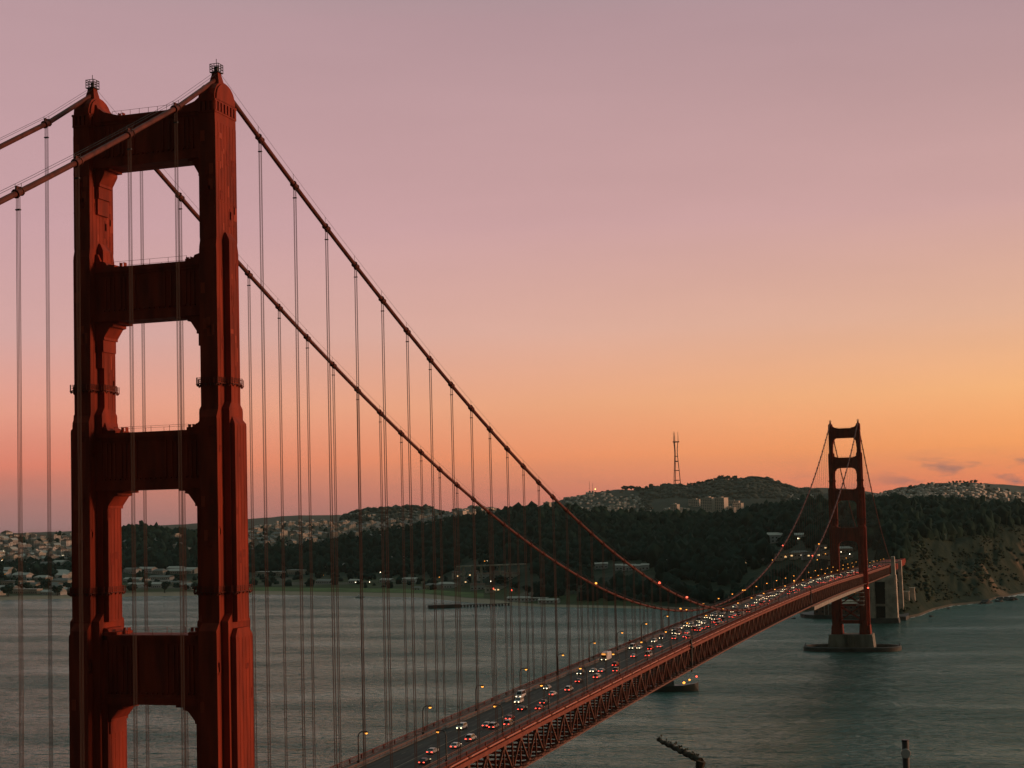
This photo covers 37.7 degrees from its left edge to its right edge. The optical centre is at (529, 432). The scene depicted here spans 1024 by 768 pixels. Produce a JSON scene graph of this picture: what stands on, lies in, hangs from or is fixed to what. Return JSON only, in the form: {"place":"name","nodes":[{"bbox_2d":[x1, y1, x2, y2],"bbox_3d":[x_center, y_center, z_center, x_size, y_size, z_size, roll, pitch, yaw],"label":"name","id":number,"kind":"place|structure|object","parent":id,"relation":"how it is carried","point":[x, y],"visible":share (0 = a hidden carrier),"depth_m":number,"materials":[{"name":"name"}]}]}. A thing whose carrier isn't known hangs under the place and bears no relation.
{"place":"outdoors","nodes":[
{"label":"outdoors","id":0,"kind":"place"},
{"bbox_2d":[249,587,483,597],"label":"shore lawn","id":1,"kind":"structure","parent":0,"point":[450,593],"depth_m":2925.58,"materials":[{"name":"green plant"}]},
{"bbox_2d":[0,594,1023,767],"bbox_3d":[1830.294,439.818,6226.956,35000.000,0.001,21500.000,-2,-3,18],"label":"water","id":2,"kind":"structure","parent":0,"point":[943,688],"depth_m":1229.61,"materials":[{"name":"grey liquid"}]},
{"bbox_2d":[0,59,901,767],"bbox_3d":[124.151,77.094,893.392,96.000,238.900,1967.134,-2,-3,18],"label":"suspension bridge","id":3,"kind":"structure","parent":2,"relation":"on","point":[202,673],"depth_m":287.74,"materials":[{"name":"paint"}]},
{"bbox_2d":[357,731,368,762],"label":"street lamp","id":4,"kind":"object","parent":3,"relation":"on","point":[358,760],"visible":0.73,"depth_m":396.24,"materials":[{"name":"grey metal"}]},
{"bbox_2d":[418,758,430,763],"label":"car","id":5,"kind":"object","parent":3,"relation":"on","point":[423,760],"visible":1,"depth_m":393.61,"materials":[{"name":"black paint"}]},
{"bbox_2d":[422,705,431,734],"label":"street lamp","id":6,"kind":"object","parent":3,"relation":"on","point":[429,706],"visible":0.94,"depth_m":440.17,"materials":[{"name":"grey metal"}]},
{"bbox_2d":[426,747,438,753],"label":"car","id":7,"kind":"object","parent":3,"relation":"on","point":[431,750],"visible":0.92,"depth_m":408.84,"materials":[{"name":"grey paint"}]},
{"bbox_2d":[435,729,447,761],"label":"street lamp","id":8,"kind":"object","parent":3,"relation":"on","point":[446,742],"visible":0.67,"depth_m":393.50,"materials":[{"name":"grey metal"}]},
{"bbox_2d":[450,742,461,747],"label":"car","id":9,"kind":"object","parent":3,"relation":"on","point":[454,745],"visible":0.84,"depth_m":416.40,"materials":[{"name":"white paint"}]},
{"bbox_2d":[456,722,467,729],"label":"car","id":10,"kind":"object","parent":3,"relation":"on","point":[463,725],"visible":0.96,"depth_m":449.92,"materials":[{"name":"white paint"}]},
{"bbox_2d":[465,734,476,740],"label":"car","id":11,"kind":"object","parent":3,"relation":"on","point":[471,737],"visible":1,"depth_m":428.01,"materials":[{"name":"white paint"}]},
{"bbox_2d":[488,722,498,728],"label":"car","id":12,"kind":"object","parent":3,"relation":"on","point":[494,725],"visible":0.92,"depth_m":448.69,"materials":[{"name":"grey paint"}]},
{"bbox_2d":[503,719,513,725],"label":"car","id":13,"kind":"object","parent":3,"relation":"on","point":[507,721],"visible":0.98,"depth_m":453.25,"materials":[{"name":"grey paint"}]},
{"bbox_2d":[514,697,523,702],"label":"car","id":14,"kind":"object","parent":3,"relation":"on","point":[519,699],"visible":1,"depth_m":502.10,"materials":[{"name":"white paint"}]},
{"bbox_2d":[515,690,525,697],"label":"van","id":15,"kind":"object","parent":3,"relation":"on","point":[520,693],"visible":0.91,"depth_m":515.23,"materials":[{"name":"white paint"}]},
{"bbox_2d":[601,651,611,660],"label":"box truck","id":16,"kind":"object","parent":3,"relation":"on","point":[603,655],"visible":0.77,"depth_m":623.98,"materials":[{"name":"white paint"}]},
{"bbox_2d":[428,603,509,608],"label":"timber wharf","id":17,"kind":"structure","parent":2,"relation":"in","point":[445,606],"depth_m":2355.17,"materials":[{"name":"brown"}]},
{"bbox_2d":[647,676,698,691],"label":"work boat","id":18,"kind":"object","parent":2,"relation":"on","point":[671,686],"visible":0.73,"depth_m":1187.40,"materials":[{"name":"grey paint"}]},
{"bbox_2d":[0,521,1023,617],"bbox_3d":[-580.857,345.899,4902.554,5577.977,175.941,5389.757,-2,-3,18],"label":"terrain","id":19,"kind":"structure","parent":0,"point":[945,549],"depth_m":2414.52,"materials":[{"name":"green plant"}]},
{"bbox_2d":[0,585,13,595],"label":"broadleaf tree","id":20,"kind":"object","parent":19,"relation":"on","point":[8,589],"visible":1,"depth_m":3081.28,"materials":[{"name":"green plant"}]},
{"bbox_2d":[1,530,12,535],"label":"hillside house","id":21,"kind":"structure","parent":19,"relation":"on","point":[7,532],"depth_m":5492.53,"materials":[{"name":"white"}]},
{"bbox_2d":[1,580,25,584],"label":"waterfront shed","id":22,"kind":"structure","parent":19,"relation":"on","point":[6,582],"depth_m":3443.03,"materials":[{"name":"grey"}]},
{"bbox_2d":[11,573,33,579],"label":"waterfront shed","id":23,"kind":"structure","parent":19,"relation":"on","point":[27,575],"depth_m":3535.57,"materials":[{"name":"beige"}]},
{"bbox_2d":[12,589,42,593],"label":"waterfront shed","id":24,"kind":"structure","parent":19,"relation":"on","point":[30,591],"depth_m":3165.37,"materials":[{"name":"beige"}]},
{"bbox_2d":[32,540,40,547],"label":"hillside house","id":25,"kind":"structure","parent":19,"relation":"on","point":[35,543],"depth_m":5323.65,"materials":[{"name":"grey"}]},
{"bbox_2d":[33,575,52,579],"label":"waterfront shed","id":26,"kind":"structure","parent":19,"relation":"on","point":[41,576],"depth_m":3516.03,"materials":[{"name":"beige"}]},
{"bbox_2d":[42,580,49,589],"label":"broadleaf tree","id":27,"kind":"object","parent":19,"relation":"on","point":[45,583],"visible":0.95,"depth_m":3226.34,"materials":[{"name":"green plant"}]},
{"bbox_2d":[40,590,66,594],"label":"waterfront shed","id":28,"kind":"structure","parent":19,"relation":"on","point":[45,592],"depth_m":3091.32,"materials":[{"name":"beige"}]},
{"bbox_2d":[48,534,60,541],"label":"hillside house","id":29,"kind":"structure","parent":19,"relation":"on","point":[52,537],"depth_m":5468.81,"materials":[{"name":"grey"}]},
{"bbox_2d":[52,585,63,595],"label":"broadleaf tree","id":30,"kind":"object","parent":19,"relation":"on","point":[57,590],"visible":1,"depth_m":3069.15,"materials":[{"name":"green plant"}]},
{"bbox_2d":[55,547,67,555],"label":"hillside house","id":31,"kind":"structure","parent":19,"relation":"on","point":[60,551],"depth_m":5073.10,"materials":[{"name":"brown"}]},
{"bbox_2d":[55,573,67,578],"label":"waterfront shed","id":32,"kind":"structure","parent":19,"relation":"on","point":[62,574],"depth_m":3548.14,"materials":[{"name":"beige"}]},
{"bbox_2d":[52,578,71,582],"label":"waterfront shed","id":33,"kind":"structure","parent":19,"relation":"on","point":[63,580],"depth_m":3438.29,"materials":[{"name":"grey"}]},
{"bbox_2d":[61,539,71,546],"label":"hillside house","id":34,"kind":"structure","parent":19,"relation":"on","point":[67,542],"depth_m":5307.74,"materials":[{"name":"brown"}]},
{"bbox_2d":[123,568,141,573],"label":"waterfront shed","id":35,"kind":"structure","parent":19,"relation":"on","point":[129,570],"depth_m":3612.93,"materials":[{"name":"grey"}]},
{"bbox_2d":[123,577,141,581],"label":"waterfront shed","id":36,"kind":"structure","parent":19,"relation":"on","point":[125,579],"depth_m":3457.32,"materials":[{"name":"beige"}]},
{"bbox_2d":[139,567,157,573],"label":"waterfront shed","id":37,"kind":"structure","parent":19,"relation":"on","point":[149,569],"depth_m":3623.09,"materials":[{"name":"beige"}]},
{"bbox_2d":[145,582,161,587],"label":"waterfront shed","id":38,"kind":"structure","parent":19,"relation":"on","point":[156,584],"depth_m":3270.89,"materials":[{"name":"beige"}]},
{"bbox_2d":[152,569,168,574],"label":"waterfront shed","id":39,"kind":"structure","parent":19,"relation":"on","point":[160,571],"depth_m":3593.00,"materials":[{"name":"grey"}]},
{"bbox_2d":[149,575,173,579],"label":"waterfront shed","id":40,"kind":"structure","parent":19,"relation":"on","point":[162,577],"depth_m":3485.82,"materials":[{"name":"grey"}]},
{"bbox_2d":[161,581,170,592],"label":"broadleaf tree","id":41,"kind":"object","parent":19,"relation":"on","point":[165,585],"visible":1,"depth_m":3075.10,"materials":[{"name":"green plant"}]},
{"bbox_2d":[168,569,186,573],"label":"waterfront shed","id":42,"kind":"structure","parent":19,"relation":"on","point":[174,571],"depth_m":3587.41,"materials":[{"name":"beige"}]},
{"bbox_2d":[168,581,191,584],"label":"waterfront shed","id":43,"kind":"structure","parent":19,"relation":"on","point":[172,582],"depth_m":3352.09,"materials":[{"name":"grey"}]},
{"bbox_2d":[181,567,197,573],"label":"waterfront shed","id":44,"kind":"structure","parent":19,"relation":"on","point":[195,570],"depth_m":3581.70,"materials":[{"name":"beige"}]},
{"bbox_2d":[0,505,496,561],"bbox_3d":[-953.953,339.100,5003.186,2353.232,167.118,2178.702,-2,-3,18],"label":"hillside houses","id":45,"kind":"structure","parent":19,"relation":"on","point":[294,535],"depth_m":5537.78,"materials":[{"name":"grey"}]},
{"bbox_2d":[255,571,285,575],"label":"waterfront shed","id":46,"kind":"structure","parent":19,"relation":"on","point":[278,573],"depth_m":3504.02,"materials":[{"name":"beige"}]},
{"bbox_2d":[287,570,305,573],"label":"waterfront shed","id":47,"kind":"structure","parent":19,"relation":"on","point":[292,571],"depth_m":3501.36,"materials":[{"name":"beige"}]},
{"bbox_2d":[315,572,324,578],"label":"broadleaf tree","id":48,"kind":"object","parent":19,"relation":"on","point":[319,575],"visible":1,"depth_m":3312.64,"materials":[{"name":"green plant"}]},
{"bbox_2d":[316,579,330,583],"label":"waterfront shed","id":49,"kind":"structure","parent":19,"relation":"on","point":[322,581],"depth_m":3229.64,"materials":[{"name":"grey"}]},
{"bbox_2d":[363,572,373,582],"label":"broadleaf tree","id":50,"kind":"object","parent":19,"relation":"on","point":[367,576],"visible":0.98,"depth_m":3181.57,"materials":[{"name":"green plant"}]},
{"bbox_2d":[379,578,394,582],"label":"waterfront shed","id":51,"kind":"structure","parent":19,"relation":"on","point":[390,579],"depth_m":3160.31,"materials":[{"name":"beige"}]},
{"bbox_2d":[402,577,417,582],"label":"waterfront shed","id":52,"kind":"structure","parent":19,"relation":"on","point":[409,579],"depth_m":3129.74,"materials":[{"name":"beige"}]},
{"bbox_2d":[424,583,440,589],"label":"waterfront shed","id":53,"kind":"structure","parent":19,"relation":"on","point":[438,586],"depth_m":2886.17,"materials":[{"name":"grey"}]},
{"bbox_2d":[438,582,455,587],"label":"waterfront shed","id":54,"kind":"structure","parent":19,"relation":"on","point":[449,585],"depth_m":2891.93,"materials":[{"name":"beige"}]},
{"bbox_2d":[452,571,465,578],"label":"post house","id":55,"kind":"structure","parent":19,"relation":"on","point":[457,574],"depth_m":3012.11,"materials":[{"name":"grey"}]},
{"bbox_2d":[470,583,484,589],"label":"post house","id":56,"kind":"structure","parent":19,"relation":"on","point":[479,586],"depth_m":2783.02,"materials":[{"name":"grey"}]},
{"bbox_2d":[477,572,488,580],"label":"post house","id":57,"kind":"structure","parent":19,"relation":"on","point":[485,574],"depth_m":2883.50,"materials":[{"name":"grey"}]},
{"bbox_2d":[457,563,525,586],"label":"shore viaduct","id":58,"kind":"object","parent":19,"relation":"on","point":[481,574],"visible":0.52,"depth_m":2834.18,"materials":[{"name":"concrete"}]},
{"bbox_2d":[485,585,507,592],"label":"post house","id":59,"kind":"structure","parent":19,"relation":"on","point":[497,588],"depth_m":2692.96,"materials":[{"name":"grey"}]},
{"bbox_2d":[494,575,508,584],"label":"broadleaf tree","id":60,"kind":"object","parent":19,"relation":"on","point":[499,579],"visible":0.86,"depth_m":2719.73,"materials":[{"name":"green plant"}]},
{"bbox_2d":[502,572,519,580],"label":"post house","id":61,"kind":"structure","parent":19,"relation":"on","point":[513,574],"depth_m":2740.18,"materials":[{"name":"grey"}]},
{"bbox_2d":[0,492,1023,602],"bbox_3d":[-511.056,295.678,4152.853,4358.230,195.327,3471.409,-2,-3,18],"label":"forest","id":62,"kind":"object","parent":19,"relation":"on","point":[702,548],"visible":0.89,"depth_m":2989.58,"materials":[{"name":"green plant"}]},
{"bbox_2d":[510,581,518,591],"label":"broadleaf tree","id":63,"kind":"object","parent":19,"relation":"on","point":[515,585],"visible":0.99,"depth_m":2597.84,"materials":[{"name":"green plant"}]},
{"bbox_2d":[507,596,530,601],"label":"boathouse","id":64,"kind":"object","parent":19,"relation":"on","point":[514,598],"visible":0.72,"depth_m":2448.64,"materials":[{"name":"beige"}]},
{"bbox_2d":[522,585,531,595],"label":"broadleaf tree","id":65,"kind":"object","parent":19,"relation":"on","point":[528,589],"visible":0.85,"depth_m":2491.70,"materials":[{"name":"green plant"}]},
{"bbox_2d":[517,597,548,601],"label":"boathouse","id":66,"kind":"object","parent":19,"relation":"on","point":[523,599],"visible":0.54,"depth_m":2416.62,"materials":[{"name":"beige"}]},
{"bbox_2d":[538,598,559,603],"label":"boathouse","id":67,"kind":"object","parent":19,"relation":"on","point":[548,600],"visible":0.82,"depth_m":2357.59,"materials":[{"name":"beige"}]},
{"bbox_2d":[552,586,563,597],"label":"broadleaf tree","id":68,"kind":"object","parent":19,"relation":"on","point":[559,591],"visible":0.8,"depth_m":2394.68,"materials":[{"name":"green plant"}]},
{"bbox_2d":[566,583,578,593],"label":"broadleaf tree","id":69,"kind":"object","parent":19,"relation":"on","point":[572,586],"visible":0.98,"depth_m":2433.94,"materials":[{"name":"green plant"}]},
{"bbox_2d":[600,562,607,568],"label":"terrace house","id":70,"kind":"structure","parent":19,"relation":"on","point":[605,564],"depth_m":2686.32,"materials":[{"name":"beige"}]},
{"bbox_2d":[615,564,621,570],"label":"terrace house","id":71,"kind":"structure","parent":19,"relation":"on","point":[618,567],"depth_m":2638.68,"materials":[{"name":"beige"}]},
{"bbox_2d":[641,563,648,570],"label":"terrace house","id":72,"kind":"structure","parent":19,"relation":"on","point":[644,566],"depth_m":2548.77,"materials":[{"name":"beige"}]},
{"bbox_2d":[767,532,782,543],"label":"hillside hall","id":73,"kind":"structure","parent":19,"relation":"on","point":[774,536],"depth_m":2691.43,"materials":[{"name":"beige"}]},
{"bbox_2d":[775,553,789,560],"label":"toll plaza block","id":74,"kind":"structure","parent":19,"relation":"on","point":[781,557],"depth_m":2438.03,"materials":[{"name":"grey"}]},
{"bbox_2d":[790,550,806,559],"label":"toll plaza block","id":75,"kind":"structure","parent":19,"relation":"on","point":[797,555],"depth_m":2390.07,"materials":[{"name":"grey"}]},
{"bbox_2d":[801,552,815,559],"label":"toll plaza block","id":76,"kind":"structure","parent":19,"relation":"on","point":[808,556],"depth_m":2353.14,"materials":[{"name":"grey"}]},
{"bbox_2d":[815,544,826,550],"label":"toll plaza block","id":77,"kind":"structure","parent":19,"relation":"on","point":[823,545],"depth_m":2383.74,"materials":[{"name":"grey"}]},
{"bbox_2d":[816,551,829,558],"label":"toll plaza block","id":78,"kind":"structure","parent":19,"relation":"on","point":[821,553],"depth_m":2305.50,"materials":[{"name":"grey"}]},
{"bbox_2d":[814,600,859,614],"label":"brick fort","id":79,"kind":"structure","parent":19,"relation":"on","point":[826,609],"depth_m":1930.51,"materials":[{"name":"brick"}]},
{"bbox_2d":[822,555,851,564],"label":"toll plaza block","id":80,"kind":"structure","parent":19,"relation":"on","point":[841,559],"depth_m":2226.31,"materials":[{"name":"brown"}]},
{"bbox_2d":[839,546,852,553],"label":"toll plaza block","id":81,"kind":"structure","parent":19,"relation":"on","point":[843,551],"depth_m":2300.22,"materials":[{"name":"beige"}]},
{"bbox_2d":[800,611,908,619],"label":"sea wall","id":82,"kind":"structure","parent":19,"relation":"on","point":[811,615],"depth_m":1922.45,"materials":[{"name":"stone"}]},
{"bbox_2d":[868,556,900,622],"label":"concrete pylon","id":83,"kind":"object","parent":19,"relation":"on","point":[883,592],"visible":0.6,"depth_m":1833.00,"materials":[{"name":"grey concrete"}]},
{"bbox_2d":[871,560,903,609],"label":"concrete pylon","id":84,"kind":"object","parent":19,"relation":"on","point":[900,587],"visible":0.51,"depth_m":1935.12,"materials":[{"name":"grey concrete"}]},
{"bbox_2d":[874,558,905,572],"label":"approach viaduct","id":85,"kind":"object","parent":19,"relation":"on","point":[896,560],"visible":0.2,"depth_m":2001.01,"materials":[{"name":"paint"}]},
{"bbox_2d":[903,591,909,600],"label":"bastion pier","id":86,"kind":"structure","parent":19,"relation":"on","point":[906,595],"depth_m":1978.71,"materials":[{"name":"concrete"}]},
{"bbox_2d":[909,587,915,601],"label":"bastion pier","id":87,"kind":"structure","parent":19,"relation":"on","point":[912,593],"depth_m":1992.47,"materials":[{"name":"concrete"}]},
{"bbox_2d":[897,524,1023,611],"bbox_3d":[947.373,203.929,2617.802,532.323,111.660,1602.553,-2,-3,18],"label":"cliff scrub","id":88,"kind":"object","parent":19,"relation":"on","point":[979,572],"visible":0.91,"depth_m":2237.78,"materials":[{"name":"green plant"}]},
{"bbox_2d":[0,0,1023,533],"label":"sky","id":89,"kind":"structure","parent":0,"point":[736,230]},
{"bbox_2d":[13,483,1023,536],"bbox_3d":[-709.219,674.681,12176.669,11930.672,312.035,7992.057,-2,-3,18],"label":"distant mountains","id":90,"kind":"structure","parent":0,"point":[273,520],"depth_m":12235.98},
{"bbox_2d":[248,479,1023,529],"bbox_3d":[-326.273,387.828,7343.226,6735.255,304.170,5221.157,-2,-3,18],"label":"hills","id":91,"kind":"structure","parent":0,"point":[659,505],"depth_m":7480.08,"materials":[{"name":"green plant"}]},
{"bbox_2d":[257,509,445,527],"bbox_3d":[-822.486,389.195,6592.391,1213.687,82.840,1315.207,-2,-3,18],"label":"lowland houses","id":92,"kind":"structure","parent":91,"relation":"on","point":[277,522],"depth_m":6931.33,"materials":[{"name":"beige"}]},
{"bbox_2d":[670,503,679,510],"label":"hospital tower","id":93,"kind":"structure","parent":91,"relation":"on","point":[673,506],"depth_m":7282.04,"materials":[{"name":"beige"}]},
{"bbox_2d":[673,433,680,483],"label":"broadcast mast","id":94,"kind":"object","parent":91,"relation":"on","point":[675,456],"visible":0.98,"depth_m":8249.42,"materials":[{"name":"metal"}]},
{"bbox_2d":[339,476,1021,533],"bbox_3d":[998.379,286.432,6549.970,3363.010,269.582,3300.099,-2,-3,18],"label":"woods","id":95,"kind":"object","parent":91,"relation":"on","point":[774,489],"visible":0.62,"depth_m":7683.28,"materials":[{"name":"green plant"}]},
{"bbox_2d":[551,492,813,512],"bbox_3d":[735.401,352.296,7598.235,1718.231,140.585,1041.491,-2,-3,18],"label":"skyline houses","id":96,"kind":"structure","parent":91,"relation":"on","point":[610,507],"depth_m":7736.45,"materials":[{"name":"beige"}]},
{"bbox_2d":[688,498,700,506],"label":"hospital tower","id":97,"kind":"structure","parent":91,"relation":"on","point":[694,502],"depth_m":7450.18,"materials":[{"name":"beige concrete"}]},
{"bbox_2d":[700,496,715,511],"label":"hospital tower","id":98,"kind":"structure","parent":91,"relation":"on","point":[707,503],"depth_m":7133.94,"materials":[{"name":"beige concrete"}]},
{"bbox_2d":[715,497,727,511],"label":"hospital tower","id":99,"kind":"structure","parent":91,"relation":"on","point":[721,503],"depth_m":7129.61,"materials":[{"name":"beige concrete"}]},
{"bbox_2d":[733,502,743,508],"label":"hospital annex","id":100,"kind":"object","parent":91,"relation":"on","point":[738,505],"visible":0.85,"depth_m":7183.52,"materials":[{"name":"beige"}]},
{"bbox_2d":[873,482,1023,501],"bbox_3d":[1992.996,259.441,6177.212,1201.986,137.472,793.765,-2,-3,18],"label":"ridge houses","id":101,"kind":"structure","parent":91,"relation":"on","point":[926,491],"depth_m":6282.92,"materials":[{"name":"beige"}]},
{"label":"headland","id":102,"kind":"structure","parent":0,"visible":0},
{"bbox_2d":[656,735,705,767],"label":"crusted beam","id":103,"kind":"structure","parent":102,"relation":"on","point":[699,761],"depth_m":39.53,"materials":[{"name":"brown"}]},
{"bbox_2d":[901,739,910,767],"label":"marker post","id":104,"kind":"object","parent":102,"relation":"on","point":[905,753],"visible":1,"depth_m":34.16,"materials":[{"name":"brown metal"}]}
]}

